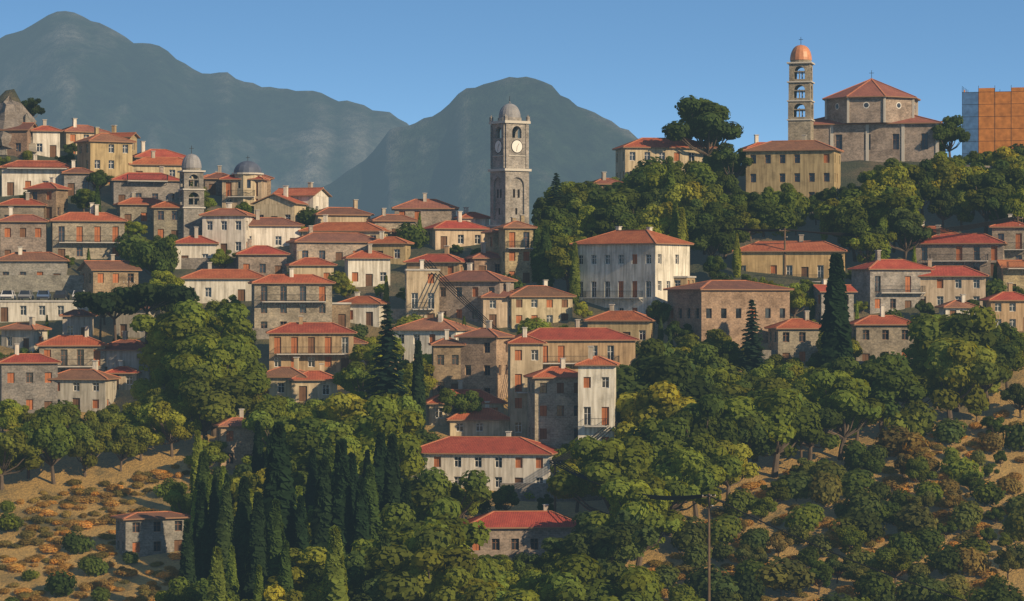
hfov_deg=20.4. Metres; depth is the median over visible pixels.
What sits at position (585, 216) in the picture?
tree
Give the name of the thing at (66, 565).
shrub
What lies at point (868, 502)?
shrub
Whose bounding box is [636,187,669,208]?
tree
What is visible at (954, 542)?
shrub
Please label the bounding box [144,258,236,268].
retaining wall
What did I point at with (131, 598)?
shrub
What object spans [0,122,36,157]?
house
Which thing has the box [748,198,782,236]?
tree
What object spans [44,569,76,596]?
shrub
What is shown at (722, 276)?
shrub
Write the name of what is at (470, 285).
house
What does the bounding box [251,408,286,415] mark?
tree
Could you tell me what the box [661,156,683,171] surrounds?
tree
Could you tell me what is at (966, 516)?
shrub
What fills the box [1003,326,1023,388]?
tree
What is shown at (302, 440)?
tree
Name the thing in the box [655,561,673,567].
shrub
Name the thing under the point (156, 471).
shrub
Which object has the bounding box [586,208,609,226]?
tree
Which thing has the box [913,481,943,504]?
shrub
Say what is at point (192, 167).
bell tower
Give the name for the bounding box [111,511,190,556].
house
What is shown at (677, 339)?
tree
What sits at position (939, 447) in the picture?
shrub
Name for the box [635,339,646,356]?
shrub
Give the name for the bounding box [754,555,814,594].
shrub
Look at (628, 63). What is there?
sky
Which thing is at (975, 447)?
shrub
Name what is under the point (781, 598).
tree
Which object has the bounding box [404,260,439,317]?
house
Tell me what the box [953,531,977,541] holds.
shrub
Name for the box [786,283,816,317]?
tree
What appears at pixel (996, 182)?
tree
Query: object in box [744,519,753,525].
shrub
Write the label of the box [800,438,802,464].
utility pole
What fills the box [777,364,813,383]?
tree
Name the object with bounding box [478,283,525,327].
house
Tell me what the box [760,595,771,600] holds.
shrub
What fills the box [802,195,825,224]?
tree
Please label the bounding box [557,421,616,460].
power line
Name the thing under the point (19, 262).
house
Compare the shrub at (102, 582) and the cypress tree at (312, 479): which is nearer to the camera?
the shrub at (102, 582)
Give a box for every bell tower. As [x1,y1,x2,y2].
[177,146,205,237]
[787,39,814,139]
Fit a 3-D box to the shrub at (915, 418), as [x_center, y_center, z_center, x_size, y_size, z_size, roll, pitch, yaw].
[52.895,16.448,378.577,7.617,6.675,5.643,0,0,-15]
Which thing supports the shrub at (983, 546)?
on the terrain ground
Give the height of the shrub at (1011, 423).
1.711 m
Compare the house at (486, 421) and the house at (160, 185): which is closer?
the house at (486, 421)
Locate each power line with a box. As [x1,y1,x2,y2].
[419,260,485,324]
[424,262,492,328]
[426,260,616,420]
[429,260,619,420]
[549,461,702,496]
[550,424,606,460]
[553,461,706,497]
[556,426,608,460]
[556,461,710,498]
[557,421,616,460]
[560,461,715,499]
[561,421,619,460]
[707,494,966,600]
[733,228,779,229]
[780,217,1011,233]
[786,217,1015,234]
[788,217,1016,235]
[791,217,1021,236]
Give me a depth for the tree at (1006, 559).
335.29 m
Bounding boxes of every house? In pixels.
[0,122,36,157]
[0,154,71,195]
[0,192,46,218]
[0,207,49,256]
[0,246,69,274]
[0,317,51,352]
[0,343,61,412]
[23,177,71,218]
[30,119,63,156]
[35,326,108,372]
[47,360,120,411]
[49,203,127,258]
[59,307,97,337]
[60,118,109,153]
[61,160,93,195]
[73,127,135,188]
[76,254,141,292]
[96,331,150,379]
[105,360,141,389]
[108,166,179,206]
[110,125,140,154]
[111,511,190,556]
[113,192,162,224]
[116,306,159,337]
[128,151,192,183]
[132,141,185,160]
[149,194,181,238]
[175,227,218,268]
[179,262,264,302]
[198,202,255,255]
[204,165,228,196]
[212,409,253,469]
[218,174,270,207]
[234,239,290,275]
[247,268,335,327]
[248,210,303,246]
[250,185,308,222]
[261,357,307,398]
[262,174,273,195]
[265,316,357,371]
[273,182,331,209]
[285,250,337,278]
[286,226,376,261]
[288,363,336,401]
[298,214,391,238]
[313,199,373,224]
[332,302,350,326]
[339,292,389,326]
[341,244,393,286]
[346,327,368,363]
[366,208,417,235]
[367,231,414,264]
[389,312,476,362]
[391,193,459,230]
[403,245,469,276]
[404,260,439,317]
[414,431,557,490]
[424,211,489,249]
[425,380,507,425]
[428,329,465,395]
[439,263,517,322]
[445,401,509,435]
[453,207,489,226]
[454,320,514,399]
[463,504,576,558]
[464,242,500,273]
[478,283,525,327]
[481,217,516,252]
[494,215,537,283]
[504,327,546,437]
[508,280,576,328]
[511,319,639,371]
[523,358,577,448]
[569,226,693,324]
[574,346,619,441]
[584,304,656,345]
[592,172,621,187]
[612,137,716,180]
[663,280,793,346]
[673,276,695,286]
[731,235,849,281]
[739,134,764,148]
[743,135,843,200]
[764,311,821,364]
[806,279,857,322]
[847,250,934,313]
[850,305,913,360]
[912,225,1007,275]
[917,259,989,306]
[920,222,956,234]
[935,294,979,315]
[978,283,1023,330]
[988,214,1023,259]
[993,260,1023,290]
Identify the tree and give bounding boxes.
[0,156,10,164]
[0,399,29,429]
[0,400,6,431]
[0,430,44,489]
[3,422,22,433]
[9,348,38,355]
[19,191,26,197]
[20,404,62,423]
[20,405,87,484]
[21,98,45,117]
[21,431,46,478]
[45,315,48,337]
[54,153,74,164]
[60,405,100,430]
[63,143,76,153]
[65,255,75,265]
[67,427,114,476]
[70,188,94,211]
[72,291,109,340]
[77,292,144,340]
[86,169,113,193]
[88,308,106,324]
[94,185,100,211]
[95,407,120,438]
[104,404,135,428]
[105,427,140,471]
[109,282,197,343]
[115,422,156,460]
[122,400,143,409]
[125,221,147,235]
[129,236,175,274]
[129,299,252,360]
[131,405,162,433]
[135,400,201,456]
[141,382,182,405]
[149,270,184,286]
[150,284,177,313]
[150,368,173,389]
[153,234,178,240]
[154,576,208,600]
[156,313,175,322]
[161,332,226,420]
[163,482,192,518]
[165,333,268,436]
[168,364,251,440]
[177,518,196,584]
[183,439,228,466]
[184,583,240,600]
[187,327,267,376]
[188,430,202,494]
[189,181,209,204]
[190,450,210,514]
[191,489,197,532]
[192,480,211,581]
[204,197,216,212]
[204,309,226,325]
[204,546,227,600]
[206,474,212,509]
[208,249,236,268]
[208,476,220,555]
[211,463,251,519]
[214,481,234,580]
[218,465,225,498]
[220,294,240,309]
[224,473,233,521]
[225,545,239,595]
[226,597,254,600]
[229,468,265,515]
[231,475,251,600]
[233,456,252,472]
[234,388,267,416]
[235,201,253,212]
[241,491,269,600]
[242,399,319,446]
[243,330,256,344]
[245,370,270,388]
[249,488,253,509]
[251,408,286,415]
[251,420,264,473]
[253,565,264,600]
[262,421,296,548]
[263,584,321,600]
[264,436,271,467]
[264,546,352,593]
[266,499,285,582]
[269,395,323,414]
[277,540,293,591]
[286,411,299,422]
[286,416,346,465]
[290,460,318,496]
[290,494,309,568]
[293,485,311,546]
[298,546,378,589]
[305,448,317,515]
[307,522,312,545]
[308,404,331,421]
[309,456,333,547]
[314,417,362,447]
[314,578,384,600]
[317,426,363,477]
[320,525,349,600]
[322,392,370,425]
[322,441,331,457]
[328,451,334,484]
[331,361,382,394]
[332,438,353,554]
[335,282,358,298]
[342,543,351,590]
[345,391,368,398]
[348,336,405,371]
[348,452,358,512]
[348,477,371,556]
[351,395,425,477]
[351,497,490,554]
[352,580,365,590]
[359,540,400,582]
[362,334,382,345]
[362,449,370,477]
[363,304,409,399]
[364,525,484,600]
[365,464,382,541]
[369,373,397,393]
[373,284,383,298]
[373,432,386,511]
[374,531,396,600]
[381,391,423,437]
[381,433,402,522]
[383,275,389,305]
[393,369,429,397]
[395,288,404,300]
[397,359,409,370]
[400,479,415,522]
[401,466,491,520]
[401,519,474,578]
[402,358,438,390]
[410,340,426,433]
[411,353,431,375]
[417,213,421,248]
[429,565,503,600]
[437,387,483,414]
[449,244,463,255]
[458,546,500,582]
[461,490,477,518]
[480,554,510,561]
[489,559,513,571]
[491,484,518,510]
[491,586,543,600]
[498,571,520,588]
[508,559,541,584]
[508,569,548,590]
[521,554,545,573]
[529,219,540,281]
[531,206,573,235]
[533,197,546,208]
[535,553,662,600]
[536,223,567,249]
[536,225,554,286]
[537,494,553,510]
[538,201,552,218]
[540,546,570,574]
[541,509,659,579]
[543,181,586,201]
[545,236,586,292]
[546,173,565,218]
[546,435,654,515]
[548,458,593,512]
[551,193,578,214]
[551,558,622,589]
[552,449,580,463]
[554,443,574,462]
[557,208,578,235]
[559,230,586,247]
[564,187,604,202]
[565,191,605,209]
[568,242,580,303]
[572,181,602,190]
[573,301,592,322]
[574,187,640,213]
[574,205,598,233]
[580,477,687,566]
[582,483,609,513]
[583,206,638,237]
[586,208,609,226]
[598,185,613,192]
[610,181,632,190]
[611,381,695,438]
[614,466,671,510]
[616,355,717,426]
[616,415,706,460]
[618,440,727,535]
[627,192,654,217]
[634,160,717,195]
[634,215,670,235]
[636,185,649,194]
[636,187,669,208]
[636,201,678,223]
[637,338,729,377]
[646,300,671,324]
[657,316,663,341]
[657,433,744,520]
[661,95,743,155]
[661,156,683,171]
[663,169,679,206]
[664,181,702,206]
[664,320,693,338]
[665,206,699,240]
[667,329,672,345]
[669,202,678,237]
[672,347,690,352]
[674,336,698,346]
[675,394,740,449]
[676,207,688,241]
[677,329,739,355]
[678,199,703,213]
[682,184,730,212]
[684,374,753,404]
[689,217,734,256]
[691,201,726,254]
[697,365,740,388]
[701,142,753,177]
[702,255,726,277]
[712,171,741,194]
[712,434,760,501]
[713,210,750,258]
[714,342,747,370]
[715,407,776,459]
[716,193,750,211]
[720,377,806,461]
[724,388,822,477]
[726,200,746,230]
[729,189,762,209]
[731,233,741,277]
[733,375,765,388]
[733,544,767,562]
[734,212,768,241]
[735,299,767,374]
[735,518,747,533]
[741,273,751,280]
[741,367,765,380]
[747,496,777,523]
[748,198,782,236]
[752,277,772,283]
[759,361,803,379]
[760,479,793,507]
[761,182,798,209]
[764,354,804,369]
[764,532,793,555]
[776,596,793,600]
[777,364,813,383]
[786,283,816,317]
[786,377,810,392]
[788,207,805,235]
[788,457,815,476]
[798,394,856,461]
[799,279,813,287]
[801,384,860,432]
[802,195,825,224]
[804,368,884,459]
[805,352,821,367]
[807,356,859,378]
[808,559,834,594]
[809,283,814,320]
[813,186,838,201]
[813,203,822,218]
[815,331,863,356]
[818,185,923,227]
[818,195,874,249]
[818,253,853,366]
[820,201,827,240]
[824,554,852,583]
[825,190,881,205]
[828,206,878,261]
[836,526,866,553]
[838,183,859,199]
[841,565,869,586]
[842,225,896,262]
[845,270,851,279]
[850,362,863,373]
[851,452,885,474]
[854,301,868,313]
[855,301,858,319]
[855,396,879,440]
[856,351,927,436]
[857,165,884,182]
[860,164,916,179]
[860,165,916,198]
[868,206,933,259]
[869,352,886,359]
[871,547,912,584]
[875,158,922,194]
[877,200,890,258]
[881,594,906,600]
[888,209,919,252]
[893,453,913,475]
[902,305,1001,411]
[902,359,944,403]
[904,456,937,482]
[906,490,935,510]
[907,158,941,214]
[911,337,999,419]
[912,246,916,262]
[913,314,946,341]
[914,300,934,314]
[919,153,960,216]
[927,190,963,227]
[931,115,970,157]
[931,151,964,166]
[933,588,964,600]
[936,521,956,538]
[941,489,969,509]
[949,190,980,230]
[953,166,990,215]
[956,172,1014,233]
[960,472,980,491]
[962,159,1023,188]
[963,150,987,165]
[966,299,983,308]
[967,399,989,421]
[970,329,1018,409]
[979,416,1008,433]
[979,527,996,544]
[980,190,1023,221]
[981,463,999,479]
[983,151,992,155]
[984,146,1018,165]
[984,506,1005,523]
[992,263,996,282]
[993,155,1023,171]
[993,450,1007,466]
[993,545,1019,579]
[996,322,1009,333]
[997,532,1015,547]
[1000,383,1023,417]
[1002,188,1023,222]
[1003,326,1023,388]
[1009,332,1023,341]
[1011,178,1023,196]
[1012,285,1023,293]
[1014,147,1023,155]
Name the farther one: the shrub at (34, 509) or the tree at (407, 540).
the shrub at (34, 509)
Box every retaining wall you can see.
[0,275,83,291]
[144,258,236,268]
[252,328,272,338]
[384,309,405,318]
[500,483,601,501]
[740,350,776,361]
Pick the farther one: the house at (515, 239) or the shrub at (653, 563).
the house at (515, 239)
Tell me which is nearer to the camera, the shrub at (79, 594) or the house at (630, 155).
the shrub at (79, 594)
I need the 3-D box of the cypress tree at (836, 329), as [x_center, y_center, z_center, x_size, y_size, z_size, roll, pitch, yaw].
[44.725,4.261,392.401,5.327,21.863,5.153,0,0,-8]
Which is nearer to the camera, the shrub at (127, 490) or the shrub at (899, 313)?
the shrub at (127, 490)
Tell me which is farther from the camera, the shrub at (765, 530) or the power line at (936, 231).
the power line at (936, 231)
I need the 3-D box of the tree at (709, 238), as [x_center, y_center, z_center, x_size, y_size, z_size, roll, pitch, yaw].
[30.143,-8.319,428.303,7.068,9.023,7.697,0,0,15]
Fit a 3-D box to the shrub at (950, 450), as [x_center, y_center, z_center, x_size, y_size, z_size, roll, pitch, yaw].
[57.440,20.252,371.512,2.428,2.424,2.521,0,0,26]
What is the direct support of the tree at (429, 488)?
on the terrain ground
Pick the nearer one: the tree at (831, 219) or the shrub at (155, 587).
the shrub at (155, 587)
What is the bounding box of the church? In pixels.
[813,70,945,161]
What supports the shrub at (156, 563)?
on the terrain ground
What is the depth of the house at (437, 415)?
381.85 m
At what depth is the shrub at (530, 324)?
404.75 m
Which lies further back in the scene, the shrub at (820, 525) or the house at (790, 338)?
the house at (790, 338)
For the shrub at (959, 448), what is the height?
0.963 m
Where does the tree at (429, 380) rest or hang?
on the terrain ground
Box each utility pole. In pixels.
[549,460,560,511]
[702,494,715,600]
[779,228,787,275]
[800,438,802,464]
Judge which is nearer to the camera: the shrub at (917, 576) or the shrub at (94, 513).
the shrub at (917, 576)
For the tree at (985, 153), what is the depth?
458.39 m
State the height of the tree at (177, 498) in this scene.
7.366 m
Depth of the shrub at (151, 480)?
366.25 m
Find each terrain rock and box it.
[0,95,36,149]
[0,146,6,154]
[23,113,36,152]
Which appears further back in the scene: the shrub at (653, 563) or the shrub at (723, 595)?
the shrub at (653, 563)
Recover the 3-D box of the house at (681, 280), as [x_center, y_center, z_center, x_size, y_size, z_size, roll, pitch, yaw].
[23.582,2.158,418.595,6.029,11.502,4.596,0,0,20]
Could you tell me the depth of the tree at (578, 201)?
436.01 m
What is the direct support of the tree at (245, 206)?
on the terrain ground
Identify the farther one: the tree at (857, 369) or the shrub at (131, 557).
the tree at (857, 369)
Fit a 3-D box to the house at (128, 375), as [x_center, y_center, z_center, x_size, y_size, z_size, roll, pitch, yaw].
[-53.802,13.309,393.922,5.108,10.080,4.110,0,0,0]
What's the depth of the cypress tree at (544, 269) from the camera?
422.51 m
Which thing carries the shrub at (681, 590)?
on the terrain ground
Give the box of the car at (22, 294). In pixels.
[18,290,33,299]
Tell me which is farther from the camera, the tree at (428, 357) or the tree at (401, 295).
the tree at (401, 295)
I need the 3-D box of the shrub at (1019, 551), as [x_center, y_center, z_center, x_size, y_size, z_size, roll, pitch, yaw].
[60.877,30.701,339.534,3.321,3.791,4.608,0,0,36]
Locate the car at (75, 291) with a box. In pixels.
[72,290,84,299]
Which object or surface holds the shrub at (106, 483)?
on the terrain ground
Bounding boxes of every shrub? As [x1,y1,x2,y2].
[0,500,15,512]
[0,511,23,531]
[0,540,12,547]
[0,564,6,569]
[0,588,9,593]
[1,557,16,562]
[4,596,18,600]
[5,563,25,572]
[7,582,19,587]
[9,543,24,547]
[14,560,26,566]
[14,587,32,594]
[15,499,24,504]
[16,591,31,600]
[18,529,35,537]
[18,537,33,546]
[20,569,40,581]
[21,517,31,520]
[22,150,32,159]
[23,594,38,600]
[24,506,40,513]
[24,556,40,562]
[26,524,39,530]
[28,497,39,502]
[29,537,44,545]
[30,515,44,523]
[30,590,46,596]
[31,554,44,558]
[35,596,47,600]
[36,501,50,507]
[37,494,51,499]
[37,526,49,532]
[38,543,59,552]
[39,509,54,515]
[39,531,53,537]
[41,558,50,563]
[43,564,53,568]
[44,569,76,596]
[45,517,52,523]
[46,500,57,503]
[46,567,67,575]
[49,556,64,564]
[50,400,80,416]
[51,519,63,524]
[51,537,62,544]
[52,495,62,499]
[52,552,70,560]
[55,526,69,530]
[58,562,73,569]
[59,491,68,495]
[59,530,71,535]
[60,503,73,508]
[60,530,95,554]
[61,510,71,517]
[63,519,81,527]
[64,500,78,504]
[65,495,81,502]
[66,479,81,485]
[69,484,83,490]
[71,487,83,494]
[71,525,83,531]
[73,504,87,509]
[73,591,88,598]
[76,495,100,503]
[77,520,93,527]
[77,556,108,576]
[78,582,93,590]
[79,513,87,517]
[79,553,102,559]
[82,489,92,494]
[88,510,101,516]
[88,581,97,588]
[90,490,99,495]
[90,586,110,600]
[91,516,110,524]
[93,578,113,586]
[95,543,114,551]
[97,533,115,539]
[97,551,108,557]
[98,480,110,486]
[99,491,114,497]
[100,497,118,506]
[102,585,115,591]
[105,484,122,491]
[106,561,115,567]
[107,507,116,511]
[107,510,125,516]
[108,576,119,581]
[110,518,115,524]
[112,490,126,496]
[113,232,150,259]
[113,566,125,575]
[114,587,124,591]
[116,568,137,576]
[118,580,129,583]
[119,488,133,494]
[119,499,127,503]
[122,551,138,563]
[125,499,136,504]
[125,596,135,600]
[130,378,153,399]
[131,474,147,480]
[131,481,143,488]
[135,506,151,511]
[135,594,149,600]
[137,342,167,376]
[137,584,148,588]
[138,588,151,595]
[141,471,153,478]
[142,487,153,492]
[145,246,180,272]
[145,478,159,482]
[145,569,154,574]
[146,580,156,585]
[149,469,165,474]
[149,585,161,590]
[149,590,157,595]
[150,561,163,566]
[153,477,176,497]
[155,473,173,479]
[156,570,173,578]
[164,565,175,569]
[164,576,173,581]
[167,553,180,559]
[167,568,180,577]
[171,464,179,468]
[175,472,183,477]
[181,470,190,474]
[205,299,223,312]
[261,393,273,400]
[297,207,319,225]
[327,270,352,291]
[349,323,368,339]
[392,313,423,326]
[395,222,430,247]
[401,452,427,479]
[413,428,441,444]
[414,511,424,520]
[470,248,480,254]
[475,558,504,573]
[476,500,491,513]
[503,272,525,288]
[512,552,531,562]
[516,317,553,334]
[524,492,534,499]
[619,566,664,594]
[623,176,645,188]
[624,156,667,181]
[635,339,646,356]
[647,559,663,566]
[654,563,679,588]
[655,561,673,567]
[658,588,667,597]
[667,583,697,600]
[670,515,707,550]
[670,552,683,559]
[670,594,705,600]
[675,564,694,573]
[678,573,685,580]
[681,541,712,567]
[684,563,739,600]
[704,513,742,546]
[706,588,742,600]
[710,508,727,516]
[711,271,733,279]
[712,542,734,561]
[720,563,735,569]
[721,570,734,575]
[722,488,754,517]
[727,363,747,376]
[727,553,739,563]
[731,541,739,547]
[733,558,765,582]
[734,573,764,600]
[738,528,769,552]
[741,481,760,489]
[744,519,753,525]
[754,490,772,498]
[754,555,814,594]
[757,527,769,536]
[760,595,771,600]
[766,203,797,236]
[770,516,783,525]
[776,471,812,501]
[779,513,792,518]
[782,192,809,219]
[782,502,824,531]
[786,524,812,544]
[786,555,802,561]
[788,504,800,509]
[795,592,808,597]
[796,546,819,566]
[807,533,832,556]
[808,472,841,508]
[811,461,846,486]
[812,522,824,528]
[813,592,859,600]
[815,458,832,470]
[821,516,839,523]
[822,521,831,527]
[828,509,886,542]
[830,539,841,547]
[833,503,847,518]
[835,585,856,594]
[840,468,875,498]
[841,439,868,471]
[843,488,883,519]
[843,594,858,599]
[845,549,882,572]
[854,570,895,600]
[854,597,871,600]
[862,548,876,553]
[864,540,876,546]
[867,444,887,460]
[868,481,890,500]
[873,425,929,457]
[874,499,901,525]
[874,546,894,556]
[875,537,884,542]
[881,466,898,474]
[882,399,937,436]
[882,474,908,482]
[883,479,913,488]
[883,534,893,539]
[885,308,903,317]
[887,531,926,561]
[888,488,913,509]
[894,486,909,492]
[894,503,937,533]
[894,572,935,592]
[894,576,937,600]
[907,562,930,578]
[911,526,944,555]
[912,451,935,457]
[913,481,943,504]
[921,437,934,443]
[922,456,939,472]
[923,451,934,458]
[924,441,942,447]
[924,544,963,575]
[926,579,950,600]
[930,444,945,450]
[931,417,967,444]
[932,510,951,518]
[934,498,945,507]
[934,517,948,524]
[936,471,954,479]
[938,455,983,484]
[938,478,959,495]
[943,446,960,458]
[944,573,969,594]
[947,541,957,546]
[948,500,983,531]
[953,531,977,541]
[955,546,991,575]
[956,446,965,450]
[956,537,990,553]
[963,441,977,446]
[964,450,978,456]
[964,586,976,595]
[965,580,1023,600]
[969,422,982,429]
[969,449,987,465]
[969,479,1005,505]
[969,579,985,587]
[970,445,983,449]
[971,437,978,442]
[973,522,992,528]
[973,527,983,536]
[974,568,997,576]
[976,381,1000,393]
[978,432,1003,453]
[980,573,1002,578]
[983,573,1007,591]
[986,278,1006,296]
[987,552,996,556]
[993,409,1009,417]
[997,476,1023,494]
[1001,508,1023,541]
[1002,421,1023,451]
[1004,492,1023,513]
[1006,143,1023,149]
[1006,542,1023,567]
[1007,472,1022,479]
[1008,420,1022,426]
[1014,456,1023,462]
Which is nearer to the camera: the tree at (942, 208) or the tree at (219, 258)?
the tree at (219, 258)
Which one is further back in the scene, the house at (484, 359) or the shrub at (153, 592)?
the house at (484, 359)
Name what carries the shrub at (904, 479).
on the terrain ground
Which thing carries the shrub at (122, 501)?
on the terrain ground
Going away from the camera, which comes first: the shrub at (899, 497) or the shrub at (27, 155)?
the shrub at (899, 497)
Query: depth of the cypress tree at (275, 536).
321.81 m
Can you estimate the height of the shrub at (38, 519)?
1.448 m
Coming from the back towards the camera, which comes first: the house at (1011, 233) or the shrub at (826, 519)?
the house at (1011, 233)
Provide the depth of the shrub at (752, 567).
332.12 m
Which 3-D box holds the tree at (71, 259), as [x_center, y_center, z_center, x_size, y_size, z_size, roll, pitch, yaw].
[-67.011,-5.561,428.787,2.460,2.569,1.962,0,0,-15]
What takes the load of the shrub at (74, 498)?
on the terrain ground
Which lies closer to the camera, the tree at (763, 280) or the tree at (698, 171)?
the tree at (763, 280)
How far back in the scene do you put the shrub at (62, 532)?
349.83 m
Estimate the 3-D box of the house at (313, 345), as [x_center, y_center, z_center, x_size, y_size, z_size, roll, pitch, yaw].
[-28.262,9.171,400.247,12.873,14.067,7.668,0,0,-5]
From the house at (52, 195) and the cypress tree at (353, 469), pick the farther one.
the house at (52, 195)
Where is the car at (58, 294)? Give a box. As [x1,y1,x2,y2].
[53,290,69,299]
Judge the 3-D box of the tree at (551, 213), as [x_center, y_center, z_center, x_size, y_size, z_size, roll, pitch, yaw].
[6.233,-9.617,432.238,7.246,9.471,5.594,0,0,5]
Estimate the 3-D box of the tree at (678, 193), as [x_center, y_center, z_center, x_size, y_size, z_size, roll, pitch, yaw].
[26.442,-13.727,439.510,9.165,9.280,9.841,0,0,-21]
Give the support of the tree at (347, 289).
on the terrain ground
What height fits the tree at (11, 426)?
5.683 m
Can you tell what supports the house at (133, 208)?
on the terrain ground
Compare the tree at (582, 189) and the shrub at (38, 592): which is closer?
the shrub at (38, 592)
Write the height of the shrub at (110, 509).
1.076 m
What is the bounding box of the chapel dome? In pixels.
[232,157,263,213]
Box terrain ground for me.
[0,11,1023,600]
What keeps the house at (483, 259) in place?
on the terrain ground
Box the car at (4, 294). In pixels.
[0,290,15,299]
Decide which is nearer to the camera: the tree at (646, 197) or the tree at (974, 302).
the tree at (974, 302)
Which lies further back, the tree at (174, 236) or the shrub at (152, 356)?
the tree at (174, 236)
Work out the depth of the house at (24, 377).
385.68 m
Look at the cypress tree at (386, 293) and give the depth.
416.53 m
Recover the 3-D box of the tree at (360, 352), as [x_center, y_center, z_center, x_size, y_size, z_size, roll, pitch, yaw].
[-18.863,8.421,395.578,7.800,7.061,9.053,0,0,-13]
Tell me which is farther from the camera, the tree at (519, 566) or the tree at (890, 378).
the tree at (890, 378)
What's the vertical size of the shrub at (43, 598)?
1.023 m
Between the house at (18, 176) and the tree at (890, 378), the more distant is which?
the house at (18, 176)
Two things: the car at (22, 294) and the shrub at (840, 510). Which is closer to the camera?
the shrub at (840, 510)
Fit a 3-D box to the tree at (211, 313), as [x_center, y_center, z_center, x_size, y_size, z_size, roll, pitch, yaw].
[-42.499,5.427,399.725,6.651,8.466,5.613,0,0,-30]
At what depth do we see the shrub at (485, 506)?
356.70 m
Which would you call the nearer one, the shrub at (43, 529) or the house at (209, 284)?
the shrub at (43, 529)
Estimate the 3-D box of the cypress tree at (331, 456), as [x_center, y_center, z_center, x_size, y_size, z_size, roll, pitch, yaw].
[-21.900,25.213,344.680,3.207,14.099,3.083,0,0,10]
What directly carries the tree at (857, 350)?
on the terrain ground
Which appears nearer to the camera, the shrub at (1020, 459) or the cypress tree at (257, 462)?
the cypress tree at (257, 462)
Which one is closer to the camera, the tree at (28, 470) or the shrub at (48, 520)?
the shrub at (48, 520)
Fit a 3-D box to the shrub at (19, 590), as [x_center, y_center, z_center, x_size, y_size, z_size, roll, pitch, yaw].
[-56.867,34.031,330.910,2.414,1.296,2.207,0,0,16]
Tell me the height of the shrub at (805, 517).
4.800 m
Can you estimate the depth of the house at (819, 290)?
413.84 m
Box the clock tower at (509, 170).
[486,96,531,228]
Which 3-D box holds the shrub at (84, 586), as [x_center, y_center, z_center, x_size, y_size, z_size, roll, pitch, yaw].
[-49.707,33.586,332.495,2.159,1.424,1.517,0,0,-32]
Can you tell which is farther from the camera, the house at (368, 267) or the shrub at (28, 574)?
the house at (368, 267)
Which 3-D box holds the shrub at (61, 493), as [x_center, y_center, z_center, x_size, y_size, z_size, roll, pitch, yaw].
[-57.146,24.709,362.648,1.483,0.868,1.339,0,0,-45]
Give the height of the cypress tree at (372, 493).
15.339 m
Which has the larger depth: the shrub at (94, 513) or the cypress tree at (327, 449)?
the shrub at (94, 513)
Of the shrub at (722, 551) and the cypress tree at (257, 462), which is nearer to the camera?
the shrub at (722, 551)
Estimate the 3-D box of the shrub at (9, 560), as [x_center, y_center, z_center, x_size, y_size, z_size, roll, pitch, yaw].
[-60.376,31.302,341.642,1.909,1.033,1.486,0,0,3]
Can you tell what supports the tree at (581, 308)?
on the terrain ground
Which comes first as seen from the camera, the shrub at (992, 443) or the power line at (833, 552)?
the power line at (833, 552)
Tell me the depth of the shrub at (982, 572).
336.29 m
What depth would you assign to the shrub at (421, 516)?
345.65 m
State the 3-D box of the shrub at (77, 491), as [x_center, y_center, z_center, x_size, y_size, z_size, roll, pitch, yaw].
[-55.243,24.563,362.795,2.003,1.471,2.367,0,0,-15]
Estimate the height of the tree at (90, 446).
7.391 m
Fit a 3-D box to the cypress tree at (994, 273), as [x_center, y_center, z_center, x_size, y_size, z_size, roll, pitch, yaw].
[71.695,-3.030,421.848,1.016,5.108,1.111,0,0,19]
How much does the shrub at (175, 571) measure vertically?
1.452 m
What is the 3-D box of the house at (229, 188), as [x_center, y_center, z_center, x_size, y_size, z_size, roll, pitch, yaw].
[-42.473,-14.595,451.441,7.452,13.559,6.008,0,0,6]
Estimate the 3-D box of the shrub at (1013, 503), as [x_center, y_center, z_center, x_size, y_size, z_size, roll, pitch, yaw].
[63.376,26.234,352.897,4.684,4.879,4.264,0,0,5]
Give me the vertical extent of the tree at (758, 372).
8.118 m
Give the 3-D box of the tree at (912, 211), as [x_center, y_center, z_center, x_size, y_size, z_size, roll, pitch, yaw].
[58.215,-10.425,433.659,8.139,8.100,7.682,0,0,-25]
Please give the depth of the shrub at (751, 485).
361.20 m
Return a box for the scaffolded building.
[962,86,1023,163]
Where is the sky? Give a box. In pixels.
[0,0,1023,157]
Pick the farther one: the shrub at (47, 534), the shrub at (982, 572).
the shrub at (47, 534)
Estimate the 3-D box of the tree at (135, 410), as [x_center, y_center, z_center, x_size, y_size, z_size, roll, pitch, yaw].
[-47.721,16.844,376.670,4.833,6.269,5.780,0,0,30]
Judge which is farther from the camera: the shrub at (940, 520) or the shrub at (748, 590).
the shrub at (940, 520)
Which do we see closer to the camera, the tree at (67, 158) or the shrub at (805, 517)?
the shrub at (805, 517)
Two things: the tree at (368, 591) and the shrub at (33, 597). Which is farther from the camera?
the shrub at (33, 597)
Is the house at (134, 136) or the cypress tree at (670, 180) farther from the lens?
the house at (134, 136)
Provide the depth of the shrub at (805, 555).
339.30 m
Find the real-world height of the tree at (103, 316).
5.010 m
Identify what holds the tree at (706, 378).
on the terrain ground
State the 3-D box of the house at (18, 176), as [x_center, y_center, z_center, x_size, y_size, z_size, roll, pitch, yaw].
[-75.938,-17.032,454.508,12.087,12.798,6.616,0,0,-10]
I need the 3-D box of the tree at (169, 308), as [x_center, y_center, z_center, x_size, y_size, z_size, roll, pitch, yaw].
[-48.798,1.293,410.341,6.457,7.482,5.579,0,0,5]
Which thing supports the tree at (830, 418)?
on the terrain ground
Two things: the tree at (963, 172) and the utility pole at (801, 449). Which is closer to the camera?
the utility pole at (801, 449)
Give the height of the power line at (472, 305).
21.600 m
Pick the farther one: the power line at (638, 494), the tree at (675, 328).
the tree at (675, 328)
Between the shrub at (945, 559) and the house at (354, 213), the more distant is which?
the house at (354, 213)
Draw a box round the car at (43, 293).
[37,290,50,299]
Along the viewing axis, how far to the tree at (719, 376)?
378.65 m

